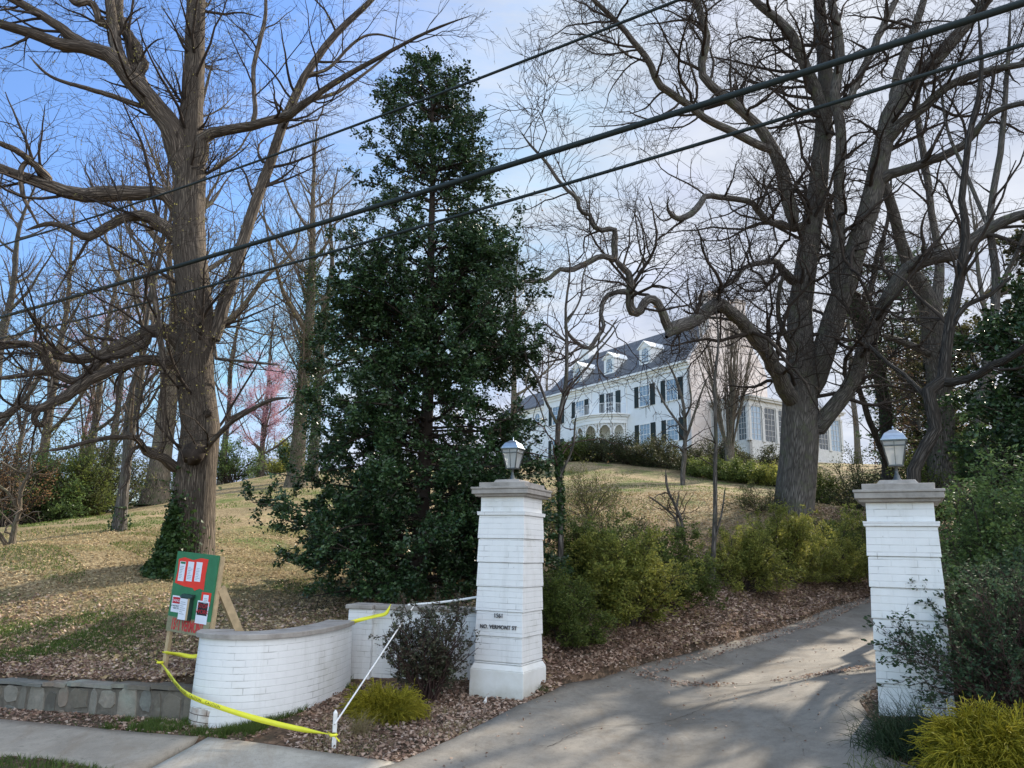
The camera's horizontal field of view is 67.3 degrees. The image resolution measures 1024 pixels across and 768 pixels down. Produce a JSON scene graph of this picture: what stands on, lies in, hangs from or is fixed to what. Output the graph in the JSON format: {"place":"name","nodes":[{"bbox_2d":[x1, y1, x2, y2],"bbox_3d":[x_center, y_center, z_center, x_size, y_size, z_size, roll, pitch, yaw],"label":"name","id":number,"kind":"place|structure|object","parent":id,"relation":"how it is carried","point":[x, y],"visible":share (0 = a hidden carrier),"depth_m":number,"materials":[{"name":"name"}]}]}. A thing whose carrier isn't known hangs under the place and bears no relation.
{"place":"outdoors","nodes":[
{"label":"outdoors","id":0,"kind":"place"},
{"bbox_2d":[0,752,114,767],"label":"grass","id":1,"kind":"structure","parent":0,"point":[53,762],"depth_m":6.43,"materials":[{"name":"green plant"}]},
{"bbox_2d":[0,719,198,767],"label":"sidewalk","id":2,"kind":"structure","parent":0,"point":[108,748],"depth_m":6.95,"materials":[{"name":"grey concrete"}]},
{"bbox_2d":[152,737,397,767],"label":"sidewalk","id":3,"kind":"structure","parent":0,"point":[209,752],"depth_m":6.54,"materials":[{"name":"concrete"}]},
{"bbox_2d":[0,0,681,246],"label":"power cable","id":4,"kind":"object","parent":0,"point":[470,81],"visible":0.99,"depth_m":10.17,"materials":[{"name":"black rubber"}]},
{"bbox_2d":[0,457,1023,767],"bbox_3d":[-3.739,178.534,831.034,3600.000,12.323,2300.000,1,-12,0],"label":"ground","id":5,"kind":"structure","parent":0,"point":[244,513],"depth_m":12.84,"materials":[{"name":"beige plant"}]},
{"bbox_2d":[0,430,56,545],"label":"young tree","id":6,"kind":"object","parent":5,"relation":"on","point":[17,503],"visible":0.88,"depth_m":15.21,"materials":[{"name":"brown plant"}]},
{"bbox_2d":[0,417,70,526],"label":"lawn bush","id":7,"kind":"object","parent":5,"relation":"on","point":[3,479],"visible":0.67,"depth_m":23.77,"materials":[{"name":"brown plant"}]},
{"bbox_2d":[0,293,79,468],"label":"bare tree","id":8,"kind":"object","parent":5,"relation":"on","point":[24,422],"visible":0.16,"depth_m":50.78,"materials":[{"name":"brown plant"}]},
{"bbox_2d":[0,442,96,523],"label":"lawn bush","id":9,"kind":"object","parent":5,"relation":"on","point":[59,507],"visible":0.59,"depth_m":24.59,"materials":[{"name":"green plant"}]},
{"bbox_2d":[0,130,117,481],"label":"bare tree","id":10,"kind":"object","parent":5,"relation":"on","point":[15,255],"visible":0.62,"depth_m":31.58,"materials":[{"name":"brown plant"}]},
{"bbox_2d":[0,443,118,520],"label":"lawn bush","id":11,"kind":"object","parent":5,"relation":"on","point":[79,469],"visible":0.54,"depth_m":25.41,"materials":[{"name":"green plant"}]},
{"bbox_2d":[0,167,131,522],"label":"bare tree","id":12,"kind":"object","parent":5,"relation":"on","point":[58,363],"visible":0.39,"depth_m":34.94,"materials":[{"name":"brown plant"}]},
{"bbox_2d":[26,273,164,466],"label":"bare tree","id":13,"kind":"object","parent":5,"relation":"on","point":[88,414],"visible":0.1,"depth_m":47.60,"materials":[{"name":"brown plant"}]},
{"bbox_2d":[0,677,192,719],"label":"retaining wall","id":14,"kind":"structure","parent":5,"relation":"on","point":[142,699],"depth_m":7.99,"materials":[{"name":"stone"}]},
{"bbox_2d":[0,652,195,683],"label":"fallen leaves","id":15,"kind":"object","parent":5,"relation":"on","point":[50,665],"visible":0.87,"depth_m":8.51,"materials":[{"name":"brown plant"}]},
{"bbox_2d":[29,202,169,515],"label":"bare tree","id":16,"kind":"object","parent":5,"relation":"on","point":[97,395],"visible":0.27,"depth_m":36.53,"materials":[{"name":"brown plant"}]},
{"bbox_2d":[47,424,159,515],"bbox_3d":[-14.354,3.139,27.053,3.544,3.654,3.829,-3,-13,17],"label":"lawn bush","id":17,"kind":"object","parent":5,"relation":"on","point":[104,463],"visible":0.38,"depth_m":26.63,"materials":[{"name":"green plant"}]},
{"bbox_2d":[47,226,168,466],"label":"bare tree","id":18,"kind":"object","parent":5,"relation":"on","point":[120,402],"visible":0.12,"depth_m":44.55,"materials":[{"name":"brown plant"}]},
{"bbox_2d":[29,46,278,531],"bbox_3d":[-9.191,-2.675,19.653,5.357,12.945,7.252,7,-14,-26],"label":"bare tree","id":19,"kind":"object","parent":5,"relation":"on","point":[120,515],"visible":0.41,"depth_m":18.93,"materials":[{"name":"brown plant"}]},
{"bbox_2d":[0,705,314,740],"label":"fallen leaves","id":20,"kind":"object","parent":5,"relation":"on","point":[12,712],"visible":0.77,"depth_m":7.75,"materials":[{"name":"brown plant"}]},
{"bbox_2d":[2,475,352,536],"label":"grass","id":21,"kind":"structure","parent":5,"relation":"on","point":[140,514],"depth_m":21.49,"materials":[{"name":"plant"}]},
{"bbox_2d":[57,31,326,505],"bbox_3d":[-13.014,-4.986,30.653,9.146,19.674,10.575,10,-15,-36],"label":"bare tree","id":22,"kind":"object","parent":5,"relation":"on","point":[156,495],"visible":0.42,"depth_m":29.77,"materials":[{"name":"brown plant"}]},
{"bbox_2d":[161,551,243,673],"bbox_3d":[-3.179,2.566,8.177,1.005,1.524,0.498,5,-13,-15],"label":"notice board","id":23,"kind":"object","parent":5,"relation":"on","point":[199,591],"visible":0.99,"depth_m":8.13,"materials":[{"name":"green wood"}]},
{"bbox_2d":[162,664,328,734],"bbox_3d":[-2.721,2.971,7.264,2.569,0.381,0.322,-7,-15,32],"label":"caution tape","id":24,"kind":"object","parent":23,"relation":"attached to","point":[255,718],"visible":1,"depth_m":7.04,"materials":[{"name":"yellow plastic"}]},
{"bbox_2d":[97,675,357,739],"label":"grass","id":25,"kind":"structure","parent":5,"relation":"on","point":[251,727],"depth_m":7.32,"materials":[{"name":"green plant"}]},
{"bbox_2d":[0,516,476,670],"bbox_3d":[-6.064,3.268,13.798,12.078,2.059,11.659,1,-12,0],"label":"grass","id":26,"kind":"structure","parent":5,"relation":"on","point":[111,541],"depth_m":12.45,"materials":[{"name":"plant"}]},
{"bbox_2d":[216,432,268,484],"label":"ridge bush","id":27,"kind":"object","parent":5,"relation":"on","point":[227,467],"visible":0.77,"depth_m":43.85,"materials":[{"name":"green plant"}]},
{"bbox_2d":[0,0,500,580],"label":"bare tree","id":28,"kind":"object","parent":5,"relation":"on","point":[192,338],"visible":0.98,"depth_m":14.31,"materials":[{"name":"brown plant"}]},
{"bbox_2d":[210,217,303,485],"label":"bare tree","id":29,"kind":"object","parent":5,"relation":"on","point":[229,376],"visible":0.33,"depth_m":48.19,"materials":[{"name":"brown plant"}]},
{"bbox_2d":[218,280,312,472],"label":"bare tree","id":30,"kind":"object","parent":5,"relation":"on","point":[272,320],"visible":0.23,"depth_m":53.26,"materials":[{"name":"grey plant"}]},
{"bbox_2d":[188,620,354,727],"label":"boundary wall","id":31,"kind":"structure","parent":5,"relation":"on","point":[264,673],"depth_m":7.61,"materials":[{"name":"white brick"}]},
{"bbox_2d":[219,351,328,476],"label":"blossoming tree","id":32,"kind":"object","parent":5,"relation":"on","point":[264,423],"visible":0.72,"depth_m":46.24,"materials":[{"name":"pink plant"}]},
{"bbox_2d":[0,529,557,686],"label":"fallen leaves","id":33,"kind":"object","parent":5,"relation":"on","point":[105,676],"visible":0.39,"depth_m":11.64,"materials":[{"name":"beige plant"}]},
{"bbox_2d":[210,92,411,487],"bbox_3d":[-8.927,-4.467,34.378,8.422,18.178,8.705,-2,-13,16],"label":"bare tree","id":34,"kind":"object","parent":5,"relation":"on","point":[298,450],"visible":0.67,"depth_m":33.94,"materials":[{"name":"brown plant"}]},
{"bbox_2d":[253,147,410,481],"bbox_3d":[-8.747,-3.724,37.745,8.094,17.167,7.137,7,-14,-26],"label":"bare tree","id":35,"kind":"object","parent":5,"relation":"on","point":[317,385],"visible":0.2,"depth_m":36.98,"materials":[{"name":"brown plant"}]},
{"bbox_2d":[332,678,433,726],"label":"golden shrub","id":36,"kind":"object","parent":5,"relation":"on","point":[391,705],"visible":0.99,"depth_m":7.68,"materials":[{"name":"yellow plant"}]},
{"bbox_2d":[301,702,491,755],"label":"fallen leaves","id":37,"kind":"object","parent":5,"relation":"on","point":[425,734],"depth_m":7.16,"materials":[{"name":"brown plant"}]},
{"bbox_2d":[238,45,575,611],"bbox_3d":[-1.525,-1.222,13.179,5.280,10.483,5.817,1,-12,0],"label":"holly tree","id":38,"kind":"object","parent":5,"relation":"on","point":[370,510],"visible":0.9,"depth_m":12.02,"materials":[{"name":"green plant"}]},
{"bbox_2d":[345,602,477,679],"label":"boundary wall","id":39,"kind":"structure","parent":5,"relation":"on","point":[366,651],"depth_m":9.31,"materials":[{"name":"white brick"}]},
{"bbox_2d":[282,679,544,761],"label":"fallen leaves","id":40,"kind":"object","parent":5,"relation":"on","point":[470,712],"visible":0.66,"depth_m":7.45,"materials":[{"name":"brown plant"}]},
{"bbox_2d":[368,584,481,702],"bbox_3d":[-0.912,2.900,8.545,1.216,1.306,0.981,-5,-14,26],"label":"plum shrub","id":41,"kind":"object","parent":5,"relation":"on","point":[434,669],"visible":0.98,"depth_m":8.44,"materials":[{"name":"purple plant"}]},
{"bbox_2d":[469,479,551,700],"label":"gate pillar","id":42,"kind":"structure","parent":5,"relation":"on","point":[509,662],"depth_m":8.83,"materials":[{"name":"white brick"}]},
{"bbox_2d":[501,437,524,478],"bbox_3d":[0.011,0.912,9.391,0.230,0.529,0.230,-4,-14,24],"label":"lantern","id":43,"kind":"object","parent":42,"relation":"on","point":[513,450],"visible":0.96,"depth_m":9.34,"materials":[{"name":"metal"}]},
{"bbox_2d":[486,212,591,427],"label":"bare tree","id":44,"kind":"object","parent":5,"relation":"on","point":[512,397],"visible":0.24,"depth_m":45.19,"materials":[{"name":"brown plant"}]},
{"bbox_2d":[476,191,654,578],"bbox_3d":[0.843,0.110,12.547,2.978,7.057,2.293,1,-12,0],"label":"crabapple tree","id":45,"kind":"object","parent":5,"relation":"on","point":[559,464],"visible":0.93,"depth_m":12.46,"materials":[{"name":"brown plant"}]},
{"bbox_2d":[541,563,623,654],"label":"azalea shrub","id":46,"kind":"object","parent":5,"relation":"on","point":[559,607],"visible":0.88,"depth_m":9.99,"materials":[{"name":"green plant"}]},
{"bbox_2d":[542,452,635,515],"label":"open bush","id":47,"kind":"object","parent":5,"relation":"on","point":[580,500],"visible":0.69,"depth_m":20.62,"materials":[{"name":"green plant"}]},
{"bbox_2d":[543,508,650,589],"bbox_3d":[1.322,2.751,12.333,1.806,1.506,1.559,-2,-13,16],"label":"azalea shrub","id":48,"kind":"object","parent":5,"relation":"on","point":[577,531],"visible":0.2,"depth_m":12.16,"materials":[{"name":"green plant"}]},
{"bbox_2d":[579,426,633,461],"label":"hedge shrub","id":49,"kind":"object","parent":5,"relation":"on","point":[593,443],"visible":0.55,"depth_m":49.03,"materials":[{"name":"green plant"}]},
{"bbox_2d":[540,580,682,694],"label":"fallen leaves","id":50,"kind":"object","parent":5,"relation":"on","point":[595,660],"visible":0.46,"depth_m":9.93,"materials":[{"name":"brown plant"}]},
{"bbox_2d":[564,479,667,554],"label":"open bush","id":51,"kind":"object","parent":5,"relation":"on","point":[597,514],"visible":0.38,"depth_m":15.24,"materials":[{"name":"green plant"}]},
{"bbox_2d":[594,429,655,463],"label":"hedge shrub","id":52,"kind":"object","parent":5,"relation":"on","point":[619,449],"visible":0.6,"depth_m":47.66,"materials":[{"name":"green plant"}]},
{"bbox_2d":[500,291,767,459],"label":"mansion","id":53,"kind":"structure","parent":5,"relation":"on","point":[632,418],"depth_m":64.11,"materials":[{"name":"paint"}]},
{"bbox_2d":[564,522,706,629],"bbox_3d":[1.646,2.999,11.604,2.111,1.832,1.924,7,-13,-23],"label":"azalea shrub","id":54,"kind":"object","parent":5,"relation":"on","point":[624,588],"visible":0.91,"depth_m":11.29,"materials":[{"name":"green plant"}]},
{"bbox_2d":[609,431,687,464],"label":"hedge shrub","id":55,"kind":"object","parent":5,"relation":"on","point":[640,450],"visible":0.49,"depth_m":46.85,"materials":[{"name":"green plant"}]},
{"bbox_2d":[629,433,700,468],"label":"hedge shrub","id":56,"kind":"object","parent":5,"relation":"on","point":[657,454],"visible":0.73,"depth_m":46.12,"materials":[{"name":"green plant"}]},
{"bbox_2d":[631,463,702,556],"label":"bare shrub","id":57,"kind":"object","parent":5,"relation":"on","point":[678,514],"visible":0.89,"depth_m":16.78,"materials":[{"name":"brown plant"}]},
{"bbox_2d":[609,517,732,616],"bbox_3d":[2.587,3.067,12.977,2.160,1.648,1.711,1,-12,0],"label":"azalea shrub","id":58,"kind":"object","parent":5,"relation":"on","point":[705,590],"visible":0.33,"depth_m":12.83,"materials":[{"name":"green plant"}]},
{"bbox_2d":[645,350,723,484],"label":"dogwood tree","id":59,"kind":"object","parent":5,"relation":"on","point":[686,432],"visible":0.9,"depth_m":38.28,"materials":[{"name":"brown plant"}]},
{"bbox_2d":[378,0,1023,515],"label":"oak tree","id":60,"kind":"object","parent":5,"relation":"on","point":[798,380],"visible":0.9,"depth_m":21.74,"materials":[{"name":"brown plant"}]},
{"bbox_2d":[539,470,865,522],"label":"grass","id":61,"kind":"structure","parent":5,"relation":"on","point":[689,486],"depth_m":31.98,"materials":[{"name":"plant"}]},
{"bbox_2d":[674,297,737,579],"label":"sapling","id":62,"kind":"object","parent":5,"relation":"on","point":[715,527],"visible":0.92,"depth_m":15.54,"materials":[{"name":"brown plant"}]},
{"bbox_2d":[684,266,774,463],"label":"vase shaped tree","id":63,"kind":"object","parent":5,"relation":"on","point":[730,438],"visible":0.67,"depth_m":44.37,"materials":[{"name":"brown plant"}]},
{"bbox_2d":[720,458,769,483],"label":"hedge shrub","id":64,"kind":"object","parent":5,"relation":"on","point":[738,478],"visible":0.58,"depth_m":40.58,"materials":[{"name":"green plant"}]},
{"bbox_2d":[543,506,954,656],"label":"fallen leaves","id":65,"kind":"object","parent":5,"relation":"on","point":[774,614],"visible":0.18,"depth_m":13.75,"materials":[{"name":"brown plant"}]},
{"bbox_2d":[692,505,805,599],"bbox_3d":[4.573,3.424,15.278,2.116,1.992,2.029,11,-15,-37],"label":"azalea shrub","id":66,"kind":"object","parent":5,"relation":"on","point":[756,560],"visible":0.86,"depth_m":15.03,"materials":[{"name":"green plant"}]},
{"bbox_2d":[720,441,778,467],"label":"hedge shrub","id":67,"kind":"object","parent":5,"relation":"on","point":[769,449],"visible":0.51,"depth_m":47.62,"materials":[{"name":"green plant"}]},
{"bbox_2d":[543,491,962,653],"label":"fallen leaves","id":68,"kind":"object","parent":5,"relation":"on","point":[730,515],"visible":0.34,"depth_m":21.25,"materials":[{"name":"beige plant"}]},
{"bbox_2d":[720,479,805,513],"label":"open bush","id":69,"kind":"object","parent":5,"relation":"on","point":[745,501],"visible":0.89,"depth_m":21.69,"materials":[{"name":"green plant"}]},
{"bbox_2d":[709,394,845,462],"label":"sun room","id":70,"kind":"object","parent":5,"relation":"on","point":[754,431],"visible":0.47,"depth_m":57.66,"materials":[{"name":"white paint"}]},
{"bbox_2d":[710,500,854,586],"bbox_3d":[5.868,3.567,16.817,3.224,2.140,2.519,1,-12,0],"label":"azalea shrub","id":71,"kind":"object","parent":5,"relation":"on","point":[784,533],"visible":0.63,"depth_m":16.60,"materials":[{"name":"green plant"}]},
{"bbox_2d":[775,509,868,589],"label":"azalea shrub","id":72,"kind":"object","parent":5,"relation":"on","point":[857,559],"visible":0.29,"depth_m":17.74,"materials":[{"name":"green plant"}]},
{"bbox_2d":[815,464,847,504],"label":"garden shrub","id":73,"kind":"object","parent":5,"relation":"on","point":[820,474],"visible":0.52,"depth_m":30.34,"materials":[{"name":"green plant"}]},
{"bbox_2d":[811,503,866,555],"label":"azalea shrub","id":74,"kind":"object","parent":5,"relation":"on","point":[861,530],"visible":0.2,"depth_m":19.88,"materials":[{"name":"green plant"}]},
{"bbox_2d":[815,440,879,509],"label":"garden shrub","id":75,"kind":"object","parent":5,"relation":"on","point":[838,502],"visible":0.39,"depth_m":29.85,"materials":[{"name":"green plant"}]},
{"bbox_2d":[814,216,906,463],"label":"bare tree","id":76,"kind":"object","parent":5,"relation":"on","point":[857,444],"visible":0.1,"depth_m":62.68,"materials":[{"name":"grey plant"}]},
{"bbox_2d":[779,137,944,479],"bbox_3d":[12.440,-2.533,26.204,5.863,13.896,3.665,1,-12,0],"label":"ivy clad tree","id":77,"kind":"object","parent":5,"relation":"on","point":[883,427],"visible":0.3,"depth_m":26.07,"materials":[{"name":"brown plant"}]},
{"bbox_2d":[830,694,949,762],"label":"strap leaf clump","id":78,"kind":"object","parent":5,"relation":"on","point":[888,741],"visible":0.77,"depth_m":6.00,"materials":[{"name":"green plant"}]},
{"bbox_2d":[839,687,952,746],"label":"strap leaf clump","id":79,"kind":"object","parent":5,"relation":"on","point":[900,715],"visible":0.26,"depth_m":6.28,"materials":[{"name":"green plant"}]},
{"bbox_2d":[852,479,956,716],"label":"gate pillar","id":80,"kind":"structure","parent":5,"relation":"on","point":[901,525],"depth_m":6.83,"materials":[{"name":"white brick"}]},
{"bbox_2d":[880,426,906,479],"bbox_3d":[3.647,0.660,7.324,0.230,0.529,0.230,-5,-14,26],"label":"lantern","id":81,"kind":"object","parent":80,"relation":"on","point":[893,442],"visible":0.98,"depth_m":7.26,"materials":[{"name":"glass"}]},
{"bbox_2d":[840,246,973,480],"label":"conifer tree","id":82,"kind":"object","parent":5,"relation":"on","point":[895,330],"visible":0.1,"depth_m":38.34,"materials":[{"name":"green plant"}]},
{"bbox_2d":[868,346,966,477],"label":"brown leaf tree","id":83,"kind":"object","parent":5,"relation":"on","point":[900,429],"visible":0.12,"depth_m":31.73,"materials":[{"name":"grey plant"}]},
{"bbox_2d":[822,2,1023,482],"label":"crooked tree","id":84,"kind":"object","parent":5,"relation":"on","point":[943,378],"visible":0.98,"depth_m":15.06,"materials":[{"name":"brown plant"}]},
{"bbox_2d":[876,433,970,523],"bbox_3d":[12.765,3.080,23.966,3.060,3.235,3.114,1,-12,0],"label":"garden shrub","id":85,"kind":"object","parent":5,"relation":"on","point":[923,476],"visible":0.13,"depth_m":23.38,"materials":[{"name":"green plant"}]},
{"bbox_2d":[846,47,1001,501],"bbox_3d":[13.069,-4.438,24.830,6.467,16.395,3.808,5,-13,-17],"label":"bare tree","id":86,"kind":"object","parent":5,"relation":"on","point":[935,457],"visible":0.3,"depth_m":24.15,"materials":[{"name":"brown plant"}]},
{"bbox_2d":[860,549,1023,723],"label":"plum shrub","id":87,"kind":"object","parent":5,"relation":"on","point":[974,664],"visible":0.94,"depth_m":6.37,"materials":[{"name":"green plant"}]},
{"bbox_2d":[891,296,992,523],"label":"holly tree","id":88,"kind":"object","parent":5,"relation":"on","point":[965,328],"visible":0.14,"depth_m":25.06,"materials":[{"name":"green plant"}]},
{"bbox_2d":[896,0,1023,488],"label":"bare tree","id":89,"kind":"object","parent":5,"relation":"on","point":[997,295],"visible":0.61,"depth_m":20.65,"materials":[{"name":"grey plant"}]},
{"bbox_2d":[900,691,1023,767],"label":"golden shrub","id":90,"kind":"object","parent":5,"relation":"on","point":[986,737],"visible":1,"depth_m":5.27,"materials":[{"name":"yellow plant"}]},
{"bbox_2d":[910,163,1023,385],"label":"bare tree","id":91,"kind":"object","parent":5,"relation":"on","point":[978,272],"visible":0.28,"depth_m":50.69,"materials":[{"name":"grey plant"}]},
{"bbox_2d":[934,412,1023,618],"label":"arching shrub","id":92,"kind":"object","parent":5,"relation":"on","point":[999,466],"visible":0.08,"depth_m":10.25,"materials":[{"name":"green plant"}]},
{"bbox_2d":[935,450,1023,653],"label":"arching shrub","id":93,"kind":"object","parent":5,"relation":"on","point":[982,548],"visible":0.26,"depth_m":9.04,"materials":[{"name":"green plant"}]},
{"bbox_2d":[936,271,1023,546],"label":"magnolia tree","id":94,"kind":"object","parent":5,"relation":"on","point":[994,337],"visible":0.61,"depth_m":14.89,"materials":[{"name":"green plant"}]},
{"bbox_2d":[938,382,1023,554],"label":"magnolia tree","id":95,"kind":"object","parent":5,"relation":"on","point":[961,436],"visible":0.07,"depth_m":15.91,"materials":[{"name":"green plant"}]},
{"bbox_2d":[948,541,1023,673],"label":"arching shrub","id":96,"kind":"object","parent":5,"relation":"on","point":[990,573],"visible":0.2,"depth_m":7.56,"materials":[{"name":"green plant"}]},
{"bbox_2d":[966,444,1023,591],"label":"arching shrub","id":97,"kind":"object","parent":5,"relation":"on","point":[995,493],"visible":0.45,"depth_m":8.67,"materials":[{"name":"green plant"}]},
{"bbox_2d":[969,220,1023,452],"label":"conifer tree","id":98,"kind":"object","parent":5,"relation":"on","point":[1015,237],"visible":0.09,"depth_m":22.24,"materials":[{"name":"green plant"}]},
{"bbox_2d":[0,0,1023,318],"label":"power cable","id":99,"kind":"object","parent":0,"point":[980,16],"visible":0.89,"depth_m":8.72,"materials":[{"name":"black rubber"}]},
{"bbox_2d":[0,42,1023,338],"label":"power cable","id":100,"kind":"object","parent":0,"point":[920,76],"visible":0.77,"depth_m":8.81,"materials":[{"name":"black rubber"}]},
{"bbox_2d":[0,0,1023,502],"label":"sky","id":101,"kind":"structure","parent":0,"point":[509,14],"materials":[{"name":"blue"}]},
{"bbox_2d":[379,554,967,767],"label":"driveway","id":102,"kind":"structure","parent":0,"point":[697,741],"depth_m":7.60,"materials":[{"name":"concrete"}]},
{"bbox_2d":[613,540,983,678],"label":"fallen leaves","id":103,"kind":"object","parent":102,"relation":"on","point":[750,642],"visible":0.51,"depth_m":12.07,"materials":[{"name":"plant"}]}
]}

